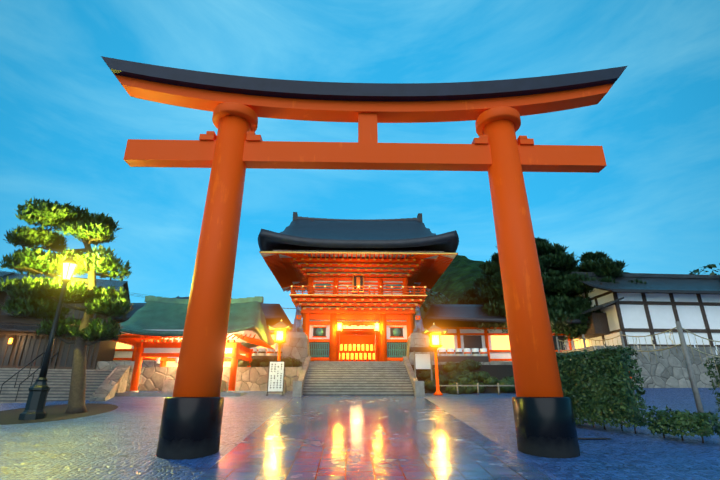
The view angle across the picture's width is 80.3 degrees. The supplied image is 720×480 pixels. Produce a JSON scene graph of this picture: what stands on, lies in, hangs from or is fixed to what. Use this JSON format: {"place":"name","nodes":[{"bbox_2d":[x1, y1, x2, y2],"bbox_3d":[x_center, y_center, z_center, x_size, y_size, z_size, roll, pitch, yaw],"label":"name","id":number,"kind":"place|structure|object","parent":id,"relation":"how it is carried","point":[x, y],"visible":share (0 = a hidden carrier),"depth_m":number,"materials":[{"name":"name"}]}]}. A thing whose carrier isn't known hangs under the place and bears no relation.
{"place":"outdoors","nodes":[
{"label":"outdoors","id":0,"kind":"place"},
{"bbox_2d":[144,296,263,303],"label":"roof ridge","id":1,"kind":"structure","parent":0,"point":[260,299],"depth_m":27.52,"materials":[{"name":"green metal"}]},
{"bbox_2d":[293,212,422,222],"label":"roof ridge","id":2,"kind":"structure","parent":0,"point":[418,218],"depth_m":38.05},
{"bbox_2d":[0,388,719,479],"bbox_3d":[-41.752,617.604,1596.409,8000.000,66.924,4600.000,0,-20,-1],"label":"ground","id":3,"kind":"structure","parent":0,"point":[120,442],"depth_m":11.86,"materials":[{"name":"grey stone"}]},
{"bbox_2d":[0,403,117,424],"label":"tree pit","id":4,"kind":"object","parent":3,"relation":"on","point":[53,412],"visible":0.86,"depth_m":17.05,"materials":[{"name":"soil"}]},
{"bbox_2d":[18,263,76,419],"bbox_3d":[-12.127,3.869,16.813,0.840,6.044,0.840,0,-20,-1],"label":"street lamp","id":5,"kind":"object","parent":4,"relation":"on","point":[39,389],"depth_m":16.22,"materials":[{"name":"black metal"}]},
{"bbox_2d":[61,255,77,266],"bbox_3d":[-12.127,0.830,17.931,0.680,0.440,0.589,0,-20,-1],"label":"lamp cap","id":6,"kind":"object","parent":5,"relation":"attached to","point":[71,260],"visible":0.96,"depth_m":17.77,"materials":[{"name":"yellow metal"}]},
{"bbox_2d":[0,197,133,413],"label":"pine","id":7,"kind":"object","parent":4,"relation":"in","point":[31,296],"visible":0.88,"depth_m":18.78,"materials":[{"name":"green plant"}]},
{"bbox_2d":[0,352,142,403],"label":"stairs","id":8,"kind":"structure","parent":3,"relation":"on","point":[17,383],"depth_m":23.11,"materials":[{"name":"stone"}]},
{"bbox_2d":[0,271,129,369],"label":"wooden building","id":9,"kind":"structure","parent":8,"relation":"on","point":[23,344],"depth_m":28.62,"materials":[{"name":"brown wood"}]},
{"bbox_2d":[0,270,295,308],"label":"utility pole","id":10,"kind":"object","parent":8,"relation":"on","point":[135,293],"visible":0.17,"depth_m":36.18,"materials":[{"name":"grey wood"}]},
{"bbox_2d":[110,330,273,395],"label":"shrine pavilion","id":11,"kind":"structure","parent":3,"relation":"on","point":[160,350],"depth_m":24.87,"materials":[{"name":"wood"}]},
{"bbox_2d":[118,301,274,347],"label":"roof","id":12,"kind":"structure","parent":11,"relation":"attached to","point":[150,318],"depth_m":25.88,"materials":[{"name":"green metal"}]},
{"bbox_2d":[266,361,284,395],"bbox_3d":[-4.750,7.821,24.187,0.920,1.872,0.500,0,-20,-1],"label":"sign board","id":13,"kind":"object","parent":3,"relation":"on","point":[276,372],"visible":1,"depth_m":24.18,"materials":[{"name":"white paper"}]},
{"bbox_2d":[266,319,286,393],"bbox_3d":[-4.972,7.128,26.248,1.100,4.556,1.100,0,-20,-1],"label":"lantern post","id":14,"kind":"object","parent":3,"relation":"on","point":[279,340],"visible":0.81,"depth_m":26.34,"materials":[{"name":"orange wood"}]},
{"bbox_2d":[268,321,292,330],"bbox_3d":[-4.972,5.379,26.891,1.421,0.590,1.419,0,-20,-1],"label":"lantern roof","id":15,"kind":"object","parent":14,"relation":"attached to","point":[280,325],"visible":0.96,"depth_m":26.55,"materials":[{"name":"orange metal"}]},
{"bbox_2d":[101,56,626,459],"bbox_3d":[0.253,-0.108,12.815,17.964,12.450,1.470,0,-20,-1],"label":"torii","id":16,"kind":"object","parent":3,"relation":"on","point":[228,155],"visible":0.9,"depth_m":13.47,"materials":[{"name":"orange paint"}]},
{"bbox_2d":[237,357,514,393],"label":"shrubs","id":17,"kind":"object","parent":3,"relation":"on","point":[459,373],"visible":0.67,"depth_m":26.77,"materials":[{"name":"green plant"}]},
{"bbox_2d":[95,356,719,396],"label":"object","id":18,"kind":"structure","parent":3,"relation":"on","point":[308,377],"depth_m":26.87,"materials":[{"name":"stone"}]},
{"bbox_2d":[281,305,309,361],"bbox_3d":[-4.564,6.718,31.264,1.900,4.463,2.030,0,-20,-1],"label":"guardian statue","id":19,"kind":"object","parent":18,"relation":"on","point":[296,345],"visible":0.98,"depth_m":30.16,"materials":[{"name":"stone"}]},
{"bbox_2d":[113,326,588,361],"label":"corridors","id":20,"kind":"object","parent":18,"relation":"on","point":[496,343],"visible":0.06,"depth_m":35.31,"materials":[{"name":"red painted wood"},{"name":"white plaster"}]},
{"bbox_2d":[114,303,292,330],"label":"roof","id":21,"kind":"structure","parent":20,"relation":"on","point":[274,314],"depth_m":35.40,"materials":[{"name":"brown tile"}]},
{"bbox_2d":[259,250,457,360],"bbox_3d":[-0.205,6.447,35.318,14.460,8.210,12.185,0,-20,-1],"label":"temple gate","id":22,"kind":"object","parent":18,"relation":"on","point":[353,294],"visible":0.92,"depth_m":32.53,"materials":[{"name":"red painted wood"},{"name":"plaster"},{"name":"gold"}]},
{"bbox_2d":[339,331,374,360],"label":"gate","id":23,"kind":"object","parent":22,"relation":"attached to","point":[356,347],"visible":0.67,"depth_m":40.35,"materials":[{"name":"orange wood"}]},
{"bbox_2d":[258,219,458,268],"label":"roof","id":24,"kind":"structure","parent":22,"relation":"on","point":[355,235],"depth_m":34.52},
{"bbox_2d":[241,348,488,361],"bbox_3d":[0.067,8.296,30.683,18.330,1.000,0.700,0,-20,-1],"label":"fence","id":25,"kind":"object","parent":18,"relation":"on","point":[443,357],"visible":0.71,"depth_m":30.48,"materials":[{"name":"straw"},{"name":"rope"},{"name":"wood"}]},
{"bbox_2d":[406,306,434,361],"bbox_3d":[4.333,6.794,31.470,1.900,4.463,2.030,0,-20,-1],"label":"guardian statue","id":26,"kind":"object","parent":18,"relation":"on","point":[417,338],"visible":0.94,"depth_m":30.55,"materials":[{"name":"stone"}]},
{"bbox_2d":[457,277,488,304],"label":"tree","id":27,"kind":"object","parent":18,"relation":"on","point":[469,296],"visible":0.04,"depth_m":43.02,"materials":[{"name":"green plant"}]},
{"bbox_2d":[455,246,579,332],"bbox_3d":[13.174,5.609,37.417,9.693,11.276,9.214,0,-20,-1],"label":"tree","id":28,"kind":"object","parent":18,"relation":"on","point":[491,296],"visible":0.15,"depth_m":35.17,"materials":[{"name":"green plant"}]},
{"bbox_2d":[408,263,719,325],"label":"trees","id":29,"kind":"object","parent":18,"relation":"on","point":[430,299],"visible":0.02,"depth_m":53.64,"materials":[{"name":"green plant"}]},
{"bbox_2d":[535,237,598,332],"bbox_3d":[17.113,5.701,38.797,12.051,12.117,10.277,0,-20,-1],"label":"pine","id":30,"kind":"object","parent":18,"relation":"on","point":[555,258],"visible":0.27,"depth_m":36.46,"materials":[{"name":"green plant"}]},
{"bbox_2d":[555,250,646,339],"bbox_3d":[21.285,5.986,37.232,9.873,10.601,9.427,-16,-26,37],"label":"pine","id":31,"kind":"object","parent":18,"relation":"on","point":[599,263],"visible":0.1,"depth_m":36.16,"materials":[{"name":"green plant"}]},
{"bbox_2d":[428,322,442,394],"bbox_3d":[4.460,6.913,25.084,0.684,4.156,0.684,0,-20,-1],"label":"lantern post","id":32,"kind":"object","parent":3,"relation":"on","point":[435,342],"visible":0.9,"depth_m":25.09,"materials":[{"name":"orange wood"}]},
{"bbox_2d":[421,325,447,334],"bbox_3d":[4.460,5.352,25.657,1.421,0.590,1.419,0,-20,-1],"label":"lantern roof","id":33,"kind":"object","parent":32,"relation":"attached to","point":[434,329],"visible":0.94,"depth_m":25.31,"materials":[{"name":"orange metal"}]},
{"bbox_2d":[435,383,514,394],"bbox_3d":[7.439,8.671,24.729,6.200,0.750,0.087,0,-20,-1],"label":"fence","id":34,"kind":"object","parent":3,"relation":"on","point":[477,385],"visible":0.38,"depth_m":24.75,"materials":[{"name":"grey wood"}]},
{"bbox_2d":[556,345,647,433],"bbox_3d":[7.791,5.106,14.728,1.500,2.823,3.559,14,-24,-32],"label":"hedge","id":35,"kind":"object","parent":3,"relation":"on","point":[597,385],"visible":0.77,"depth_m":13.84,"materials":[{"name":"green plant"}]},
{"bbox_2d":[556,321,719,413],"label":"rope fence","id":36,"kind":"object","parent":3,"relation":"on","point":[695,390],"visible":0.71,"depth_m":14.37,"materials":[{"name":"grey wood"}]},
{"bbox_2d":[560,272,719,387],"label":"building","id":37,"kind":"structure","parent":3,"relation":"on","point":[657,303],"depth_m":32.24,"materials":[{"name":"paint"}]},
{"bbox_2d":[646,404,719,442],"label":"hedge","id":38,"kind":"object","parent":3,"relation":"on","point":[685,422],"visible":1,"depth_m":12.06,"materials":[{"name":"green plant"}]},
{"bbox_2d":[704,355,719,411],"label":"hedge","id":39,"kind":"object","parent":3,"relation":"on","point":[709,368],"visible":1,"depth_m":17.18,"materials":[{"name":"green plant"}]},
{"bbox_2d":[0,0,719,323],"label":"sky","id":40,"kind":"structure","parent":0,"point":[67,122],"materials":[{"name":"blue"}]},
{"bbox_2d":[197,395,552,479],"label":"path","id":41,"kind":"structure","parent":0,"point":[357,437],"depth_m":11.28,"materials":[{"name":"grey stone"}]},
{"bbox_2d":[176,255,628,333],"bbox_3d":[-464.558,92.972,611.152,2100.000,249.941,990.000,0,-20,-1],"label":"hills","id":42,"kind":"structure","parent":0,"point":[459,275],"depth_m":236.09,"materials":[{"name":"green plant"}]},
{"bbox_2d":[410,347,433,379],"bbox_3d":[3.833,7.736,25.937,1.500,2.400,0.600,0,-20,-1],"label":"notice board","id":43,"kind":"object","parent":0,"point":[422,361],"visible":0.77,"depth_m":26.05,"materials":[{"name":"grey wood"}]},
{"bbox_2d":[422,304,587,328],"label":"roof","id":44,"kind":"structure","parent":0,"point":[445,315],"depth_m":35.47,"materials":[{"name":"grey tile"}]},
{"bbox_2d":[578,438,610,438],"bbox_3d":[6.512,5.807,12.509,1.500,0.012,0.500,0,-20,-1],"label":"drain","id":45,"kind":"object","parent":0,"point":[594,438],"visible":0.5,"depth_m":12.37,"materials":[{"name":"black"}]}
]}

